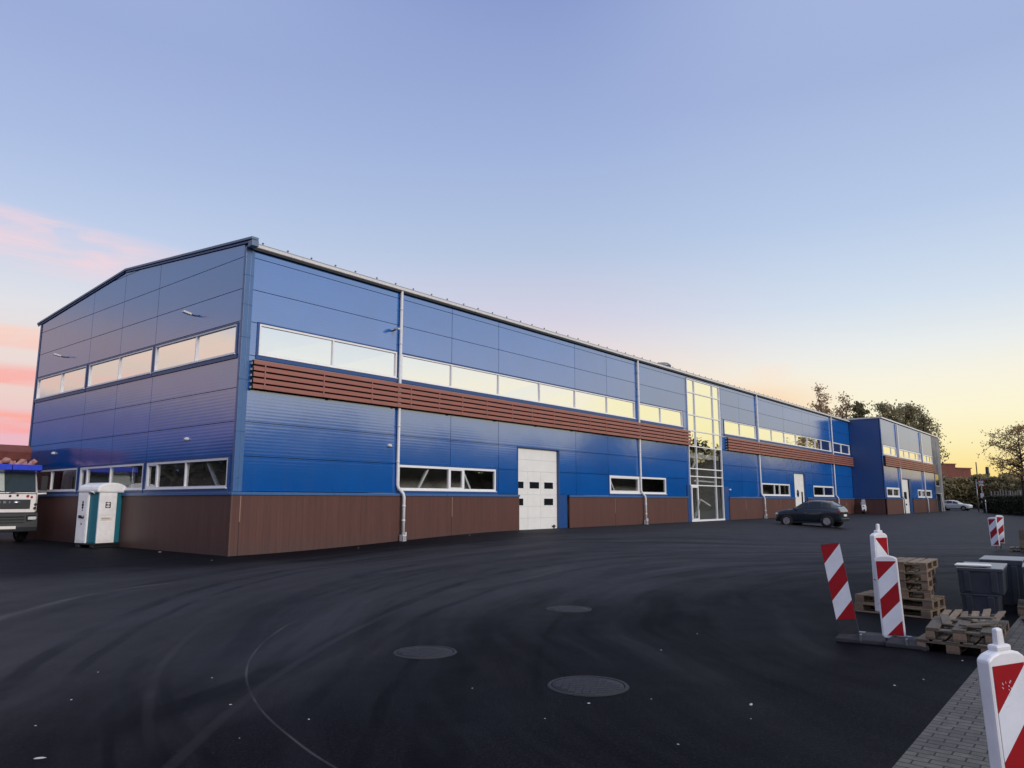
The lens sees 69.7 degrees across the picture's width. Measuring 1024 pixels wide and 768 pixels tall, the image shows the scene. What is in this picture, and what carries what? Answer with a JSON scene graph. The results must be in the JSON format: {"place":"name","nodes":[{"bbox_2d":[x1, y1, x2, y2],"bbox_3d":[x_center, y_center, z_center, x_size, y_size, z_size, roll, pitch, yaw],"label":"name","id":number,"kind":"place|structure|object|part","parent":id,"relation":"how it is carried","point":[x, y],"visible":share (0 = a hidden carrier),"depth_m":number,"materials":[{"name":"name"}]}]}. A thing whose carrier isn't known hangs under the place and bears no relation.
{"place":"outdoors","nodes":[
{"label":"outdoors","id":0,"kind":"place"},
{"bbox_2d":[0,509,1023,767],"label":"asphalt yard","id":1,"kind":"structure","parent":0,"point":[698,637],"depth_m":9.17,"materials":[{"name":"black asphalt"}]},
{"bbox_2d":[0,444,47,540],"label":"truck","id":2,"kind":"object","parent":1,"relation":"on","point":[19,493],"visible":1,"depth_m":30.99,"materials":[{"name":"white metal"}]},
{"bbox_2d":[74,483,126,547],"bbox_3d":[-15.465,4.913,27.636,1.200,2.380,1.219,-4,-10,26],"label":"portable toilet","id":3,"kind":"object","parent":1,"relation":"on","point":[98,516],"visible":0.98,"depth_m":27.21,"materials":[{"name":"white plastic"}]},
{"bbox_2d":[95,493,117,542],"bbox_3d":[-15.038,4.960,27.259,0.079,1.830,0.700,-4,-10,26],"label":"door","id":4,"kind":"structure","parent":3,"relation":"in","point":[105,527],"depth_m":27.21,"materials":[{"name":"white plastic"}]},
{"bbox_2d":[393,646,456,658],"bbox_3d":[-1.090,3.377,9.227,0.800,0.032,0.800,-4,-10,23],"label":"manhole cover","id":5,"kind":"object","parent":1,"relation":"on","point":[423,652],"visible":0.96,"depth_m":9.19,"materials":[{"name":"metal"}]},
{"bbox_2d":[26,236,855,555],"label":"warehouse","id":6,"kind":"structure","parent":1,"relation":"on","point":[248,396],"depth_m":30.07,"materials":[{"name":"blue metal"}]},
{"bbox_2d":[38,467,78,493],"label":"window","id":7,"kind":"structure","parent":6,"relation":"in","point":[56,491],"depth_m":32.00,"materials":[{"name":"white plastic"}]},
{"bbox_2d":[34,364,87,402],"bbox_3d":[-20.544,0.027,33.423,5.800,1.210,0.150,-7,-12,39],"label":"window","id":8,"kind":"structure","parent":6,"relation":"in","point":[72,381],"depth_m":33.32,"materials":[{"name":"white glass"}]},
{"bbox_2d":[77,462,144,493],"bbox_3d":[-15.872,3.755,28.978,5.910,1.170,0.150,-7,-12,39],"label":"window","id":9,"kind":"structure","parent":6,"relation":"in","point":[140,489],"depth_m":28.96,"materials":[{"name":"white plastic"}]},
{"bbox_2d":[86,345,154,391],"bbox_3d":[-15.883,-0.569,29.676,5.980,1.210,0.150,-7,-12,39],"label":"window","id":10,"kind":"structure","parent":6,"relation":"in","point":[138,364],"depth_m":29.57,"materials":[{"name":"white glass"}]},
{"bbox_2d":[143,456,229,492],"bbox_3d":[-11.269,3.166,25.277,5.780,1.170,0.150,-7,-12,39],"label":"window","id":11,"kind":"structure","parent":6,"relation":"in","point":[220,488],"depth_m":25.27,"materials":[{"name":"white plastic"}]},
{"bbox_2d":[152,322,238,376],"bbox_3d":[-11.269,-1.160,25.966,5.840,1.210,0.150,-7,-12,39],"label":"window","id":12,"kind":"structure","parent":6,"relation":"in","point":[219,344],"depth_m":25.81,"materials":[{"name":"clear glass"}]},
{"bbox_2d":[255,322,398,381],"bbox_3d":[-6.509,-1.069,26.819,0.150,1.260,6.280,-7,-12,39],"label":"window","id":13,"kind":"structure","parent":6,"relation":"in","point":[274,343],"depth_m":26.52,"materials":[{"name":"clear glass"}]},
{"bbox_2d":[395,463,496,493],"bbox_3d":[-2.601,4.045,30.866,0.150,1.190,6.060,-7,-12,39],"label":"window","id":14,"kind":"structure","parent":6,"relation":"in","point":[461,490],"depth_m":30.86,"materials":[{"name":"white plastic"}]},
{"bbox_2d":[401,353,635,421],"bbox_3d":[1.427,0.487,36.442,0.150,1.210,18.700,-7,-12,39],"label":"window","id":15,"kind":"structure","parent":6,"relation":"in","point":[416,370],"depth_m":34.50,"materials":[{"name":"clear glass"}]},
{"bbox_2d":[514,446,567,529],"bbox_3d":[1.445,5.100,35.876,0.220,3.920,4.040,-7,-12,39],"label":"sectional door","id":16,"kind":"structure","parent":6,"relation":"in","point":[541,504],"depth_m":35.81,"materials":[{"name":"white metal"}]},
{"bbox_2d":[608,474,666,495],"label":"window","id":17,"kind":"structure","parent":6,"relation":"in","point":[611,493],"depth_m":42.70,"materials":[{"name":"white plastic"}]},
{"bbox_2d":[640,402,683,428],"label":"window","id":18,"kind":"structure","parent":6,"relation":"in","point":[650,414],"depth_m":46.04,"materials":[{"name":"white glass"}]},
{"bbox_2d":[723,419,756,440],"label":"window","id":19,"kind":"structure","parent":6,"relation":"in","point":[734,429],"depth_m":55.64,"materials":[{"name":"white glass"}]},
{"bbox_2d":[762,482,790,497],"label":"window","id":20,"kind":"structure","parent":6,"relation":"in","point":[766,495],"depth_m":60.40,"materials":[{"name":"white glass"}]},
{"bbox_2d":[759,426,831,452],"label":"window","id":21,"kind":"structure","parent":6,"relation":"in","point":[767,435],"depth_m":64.87,"materials":[{"name":"white glass"}]},
{"bbox_2d":[792,472,807,505],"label":"sectional door","id":22,"kind":"structure","parent":6,"relation":"in","point":[799,478],"depth_m":65.25,"materials":[{"name":"white metal"}]},
{"bbox_2d":[813,485,834,497],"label":"window","id":23,"kind":"structure","parent":6,"relation":"in","point":[815,496],"depth_m":70.15,"materials":[{"name":"white glass"}]},
{"bbox_2d":[833,442,849,455],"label":"window","id":24,"kind":"structure","parent":6,"relation":"in","point":[839,448],"depth_m":76.10,"materials":[{"name":"white glass"}]},
{"bbox_2d":[546,605,591,612],"bbox_3d":[1.000,3.964,12.921,0.800,0.032,0.800,2,-9,-10],"label":"manhole cover","id":25,"kind":"object","parent":1,"relation":"on","point":[568,608],"visible":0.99,"depth_m":12.90,"materials":[{"name":"metal"}]},
{"bbox_2d":[547,676,628,696],"bbox_3d":[0.782,3.111,7.557,0.840,0.032,0.840,-2,-9,10],"label":"manhole cover","id":26,"kind":"object","parent":1,"relation":"on","point":[592,686],"visible":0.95,"depth_m":7.51,"materials":[{"name":"metal"}]},
{"bbox_2d":[775,500,849,527],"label":"parked car","id":27,"kind":"object","parent":1,"relation":"on","point":[826,514],"visible":0.98,"depth_m":45.28,"materials":[{"name":"metal"}]},
{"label":"side window","id":28,"kind":"part","parent":27,"relation":"part of","materials":[{"name":"black glass"}]},
{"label":"side window","id":29,"kind":"part","parent":27,"relation":"part of","materials":[{"name":"black glass"}]},
{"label":"side window","id":30,"kind":"part","parent":27,"relation":"part of","materials":[{"name":"black glass"}]},
{"bbox_2d":[807,382,852,418],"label":"tree","id":31,"kind":"object","parent":1,"relation":"on","point":[819,406],"visible":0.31,"depth_m":117.21,"materials":[{"name":"green plant"}]},
{"bbox_2d":[847,399,872,417],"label":"tree","id":32,"kind":"object","parent":1,"relation":"on","point":[859,409],"visible":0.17,"depth_m":114.29,"materials":[{"name":"green plant"}]},
{"bbox_2d":[836,631,888,645],"bbox_3d":[4.743,3.414,9.949,0.620,0.143,0.400,-5,-11,31],"label":"beacon foot","id":33,"kind":"object","parent":1,"relation":"on","point":[870,638],"visible":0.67,"depth_m":9.80},
{"bbox_2d":[821,542,858,633],"bbox_3d":[4.487,2.803,10.061,0.250,1.220,0.039,-14,-14,26],"label":"warning beacon","id":34,"kind":"object","parent":33,"relation":"on","point":[843,606],"visible":1,"depth_m":10.04,"materials":[{"name":"red plastic"}]},
{"bbox_2d":[870,524,888,611],"bbox_3d":[5.160,2.731,10.258,0.288,1.530,0.086,5,-10,-26],"label":"warning beacon","id":35,"kind":"object","parent":1,"relation":"on","point":[878,543],"visible":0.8,"depth_m":10.27,"materials":[{"name":"white plastic"}]},
{"bbox_2d":[874,556,905,637],"bbox_3d":[5.056,2.887,9.834,0.288,1.150,0.086,-7,-11,27],"label":"warning beacon","id":36,"kind":"object","parent":1,"relation":"on","point":[889,596],"visible":0.83,"depth_m":9.80,"materials":[{"name":"white plastic"}]},
{"bbox_2d":[869,400,915,426],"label":"tree","id":37,"kind":"object","parent":1,"relation":"on","point":[885,410],"visible":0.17,"depth_m":116.08,"materials":[{"name":"green plant"}]},
{"bbox_2d":[846,417,944,514],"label":"annexe building","id":38,"kind":"structure","parent":1,"relation":"on","point":[896,468],"depth_m":79.84,"materials":[{"name":"blue metal"}]},
{"bbox_2d":[883,445,896,456],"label":"window","id":39,"kind":"structure","parent":38,"relation":"in","point":[887,450],"depth_m":79.20,"materials":[{"name":"white glass"}]},
{"bbox_2d":[886,487,899,496],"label":"window","id":40,"kind":"structure","parent":38,"relation":"in","point":[891,492],"depth_m":78.47,"materials":[{"name":"white glass"}]},
{"bbox_2d":[902,478,913,512],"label":"door","id":41,"kind":"structure","parent":38,"relation":"in","point":[909,509],"depth_m":84.22,"materials":[{"name":"white metal"}]},
{"bbox_2d":[899,449,920,461],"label":"window","id":42,"kind":"structure","parent":38,"relation":"in","point":[905,454],"depth_m":87.00,"materials":[{"name":"clear glass"}]},
{"bbox_2d":[918,490,931,497],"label":"window","id":43,"kind":"structure","parent":38,"relation":"in","point":[921,493],"depth_m":91.30,"materials":[{"name":"clear glass"}]},
{"bbox_2d":[921,454,932,463],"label":"window","id":44,"kind":"structure","parent":38,"relation":"in","point":[927,459],"depth_m":95.08,"materials":[{"name":"clear glass"}]},
{"bbox_2d":[935,474,941,493],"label":"window","id":45,"kind":"structure","parent":38,"relation":"in","point":[936,476],"depth_m":98.33,"materials":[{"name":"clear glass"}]},
{"bbox_2d":[854,601,945,618],"bbox_3d":[6.620,3.826,12.539,0.805,0.144,1.212,9,-12,-43],"label":"pallet","id":46,"kind":"object","parent":1,"relation":"on","point":[924,613],"visible":0.57,"depth_m":12.34,"materials":[{"name":"brown wood"}]},
{"bbox_2d":[855,590,944,608],"bbox_3d":[6.640,3.686,12.585,1.209,0.144,0.805,-8,-12,42],"label":"pallet","id":47,"kind":"object","parent":46,"relation":"on","point":[932,603],"visible":0.73,"depth_m":12.41,"materials":[{"name":"brown wood"}]},
{"bbox_2d":[901,583,935,598],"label":"pallet","id":48,"kind":"object","parent":47,"relation":"on","point":[911,589],"visible":0.48,"depth_m":12.22,"materials":[{"name":"brown wood"}]},
{"bbox_2d":[900,574,936,589],"bbox_3d":[6.844,3.420,12.756,0.803,0.144,1.205,-6,-11,35],"label":"pallet","id":49,"kind":"object","parent":48,"relation":"on","point":[913,579],"visible":0.51,"depth_m":12.27,"materials":[{"name":"brown wood"}]},
{"bbox_2d":[898,566,935,580],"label":"pallet","id":50,"kind":"object","parent":49,"relation":"on","point":[910,572],"visible":0.52,"depth_m":12.26,"materials":[{"name":"brown wood"}]},
{"bbox_2d":[895,557,937,571],"bbox_3d":[6.877,3.135,12.813,0.808,0.144,1.206,-7,-11,37],"label":"pallet","id":51,"kind":"object","parent":50,"relation":"on","point":[926,565],"visible":0.53,"depth_m":12.49,"materials":[{"name":"brown wood"}]},
{"bbox_2d":[885,634,931,650],"bbox_3d":[5.190,3.361,9.615,0.500,0.143,0.400,-6,-11,35],"label":"beacon foot","id":52,"kind":"object","parent":1,"relation":"on","point":[904,642],"visible":0.88,"depth_m":9.50},
{"bbox_2d":[892,399,949,459],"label":"tree","id":53,"kind":"object","parent":1,"relation":"on","point":[911,409],"visible":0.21,"depth_m":117.60,"materials":[{"name":"green plant"}]},
{"bbox_2d":[908,410,950,483],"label":"tree","id":54,"kind":"object","parent":1,"relation":"on","point":[921,418],"visible":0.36,"depth_m":113.28,"materials":[{"name":"green plant"}]},
{"bbox_2d":[944,500,972,510],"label":"parked car","id":55,"kind":"object","parent":1,"relation":"on","point":[952,504],"visible":0.76,"depth_m":107.14,"materials":[{"name":"white paint"}]},
{"bbox_2d":[916,627,1004,654],"bbox_3d":[5.866,3.357,9.591,0.811,0.144,1.208,-8,-12,40],"label":"pallet","id":56,"kind":"object","parent":1,"relation":"on","point":[957,648],"visible":0.52,"depth_m":9.25,"materials":[{"name":"brown wood"}]},
{"bbox_2d":[925,616,998,644],"bbox_3d":[5.897,3.211,9.608,0.747,0.144,1.158,-6,-11,35],"label":"pallet","id":57,"kind":"object","parent":56,"relation":"on","point":[934,628],"visible":0.69,"depth_m":9.32,"materials":[{"name":"brown wood"}]},
{"bbox_2d":[940,614,951,625],"bbox_3d":[5.804,3.152,9.833,0.110,0.023,0.620,-1,-5,27],"label":"loose board","id":58,"kind":"object","parent":57,"relation":"on","point":[945,619],"visible":1,"depth_m":9.79,"materials":[{"name":"brown wood"}]},
{"bbox_2d":[958,616,996,619],"bbox_3d":[6.228,3.129,9.840,0.110,0.023,0.460,-1,-14,-26],"label":"loose board","id":59,"kind":"object","parent":57,"relation":"on","point":[976,617],"visible":1,"depth_m":9.81,"materials":[{"name":"brown wood"}]},
{"bbox_2d":[959,622,995,626],"bbox_3d":[5.924,3.064,9.357,0.540,0.022,0.110,5,-11,-22],"label":"loose board","id":60,"kind":"object","parent":57,"relation":"on","point":[976,624],"visible":1,"depth_m":9.30,"materials":[{"name":"brown wood"}]},
{"bbox_2d":[975,479,979,511],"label":"grey post","id":61,"kind":"object","parent":1,"relation":"on","point":[977,495],"visible":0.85,"depth_m":103.82,"materials":[{"name":"metal"}]},
{"bbox_2d":[977,479,984,498],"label":"crossing sign","id":62,"kind":"object","parent":61,"relation":"attached to","point":[981,494],"visible":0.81,"depth_m":102.05,"materials":[{"name":"grey metal"}]},
{"bbox_2d":[948,617,1009,638],"bbox_3d":[6.614,3.511,10.560,0.804,0.144,1.207,-7,-11,38],"label":"pallet","id":63,"kind":"object","parent":1,"relation":"on","point":[1005,628],"visible":0.2,"depth_m":10.54,"materials":[{"name":"brown wood"}]},
{"bbox_2d":[939,609,1005,627],"bbox_3d":[6.565,3.365,10.537,0.835,0.092,0.858,-13,-8,36],"label":"broken pallet","id":64,"kind":"object","parent":63,"relation":"on","point":[955,614],"visible":0.52,"depth_m":10.65,"materials":[{"name":"brown wood"}]},
{"bbox_2d":[961,593,1003,613],"bbox_3d":[8.011,3.709,12.491,0.533,0.360,0.981,-7,-11,37],"label":"plastic bin","id":65,"kind":"object","parent":1,"relation":"on","point":[971,602],"visible":0.52,"depth_m":12.14,"materials":[{"name":"grey plastic"}]},
{"bbox_2d":[956,562,1007,594],"bbox_3d":[8.136,3.340,12.674,0.659,0.422,1.390,-7,-11,36],"label":"plastic bin","id":66,"kind":"object","parent":65,"relation":"on","point":[993,580],"visible":0.95,"depth_m":12.17,"materials":[{"name":"grey plastic"}]},
{"bbox_2d":[954,563,991,566],"bbox_3d":[7.770,3.045,12.362,0.534,0.030,0.365,-7,-11,36],"label":"tray","id":67,"kind":"object","parent":66,"relation":"on","point":[973,564],"visible":1,"depth_m":12.31,"materials":[{"name":"white plastic"}]},
{"bbox_2d":[988,517,999,549],"bbox_3d":[18.256,5.659,27.835,0.086,1.210,0.288,8,-14,-42],"label":"warning beacon","id":68,"kind":"object","parent":1,"relation":"on","point":[993,532],"visible":1,"depth_m":27.80,"materials":[{"name":"white plastic"}]},
{"bbox_2d":[972,421,1023,509],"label":"tree","id":69,"kind":"object","parent":1,"relation":"on","point":[1018,461],"visible":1,"depth_m":92.08,"materials":[{"name":"green plant"}]},
{"bbox_2d":[995,515,1004,548],"bbox_3d":[18.910,5.731,28.477,0.288,1.270,0.086,2,-9,5],"label":"warning beacon","id":70,"kind":"object","parent":1,"relation":"on","point":[1000,521],"visible":0.64,"depth_m":28.45,"materials":[{"name":"white plastic"}]},
{"bbox_2d":[979,555,1023,605],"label":"plastic bin","id":71,"kind":"object","parent":1,"relation":"on","point":[1014,593],"visible":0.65,"depth_m":13.38,"materials":[{"name":"grey plastic"}]},
{"bbox_2d":[981,495,1023,515],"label":"hedge","id":72,"kind":"object","parent":1,"relation":"on","point":[1008,505],"visible":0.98,"depth_m":96.86,"materials":[{"name":"green plant"}]},
{"bbox_2d":[990,489,1021,495],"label":"fence","id":73,"kind":"object","parent":1,"relation":"on","point":[1008,494],"visible":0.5,"depth_m":111.64,"materials":[{"name":"grey metal"}]},
{"bbox_2d":[1010,546,1023,551],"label":"pallet","id":74,"kind":"object","parent":1,"relation":"on","point":[1012,548],"visible":0.94,"depth_m":27.49,"materials":[{"name":"grey wood"}]},
{"bbox_2d":[1018,529,1023,547],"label":"wooden crate","id":75,"kind":"object","parent":74,"relation":"on","point":[1021,536],"visible":1,"depth_m":27.30,"materials":[{"name":"brown wood"}]},
{"bbox_2d":[0,0,1023,476],"label":"sky","id":76,"kind":"structure","parent":0,"point":[777,199],"materials":[{"name":"blue"}]},
{"bbox_2d":[860,499,866,513],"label":"motor scooter","id":77,"kind":"object","parent":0,"point":[863,506],"visible":0.99,"depth_m":75.88,"materials":[{"name":"white paint"}]},
{"bbox_2d":[941,463,971,477],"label":"brick building","id":78,"kind":"structure","parent":0,"point":[950,470],"depth_m":151.55,"materials":[{"name":"red brick"}]},
{"bbox_2d":[892,616,1023,767],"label":"paver path","id":79,"kind":"structure","parent":0,"point":[952,734],"depth_m":5.97,"materials":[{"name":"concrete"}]},
{"bbox_2d":[977,627,1023,767],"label":"warning beacon","id":80,"kind":"object","parent":79,"relation":"on","point":[1000,663],"visible":1,"depth_m":4.06,"materials":[{"name":"white plastic"}]},
{"bbox_2d":[1017,599,1023,615],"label":"pallet","id":81,"kind":"object","parent":79,"relation":"on","point":[1020,607],"visible":1,"depth_m":12.20,"materials":[{"name":"brown wood"}]},
{"label":"ground","id":82,"kind":"structure","parent":0,"visible":0},
{"bbox_2d":[943,473,1021,508],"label":"hedge","id":83,"kind":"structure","parent":82,"relation":"on","point":[961,489],"depth_m":131.69,"materials":[{"name":"green plant"}]}
]}

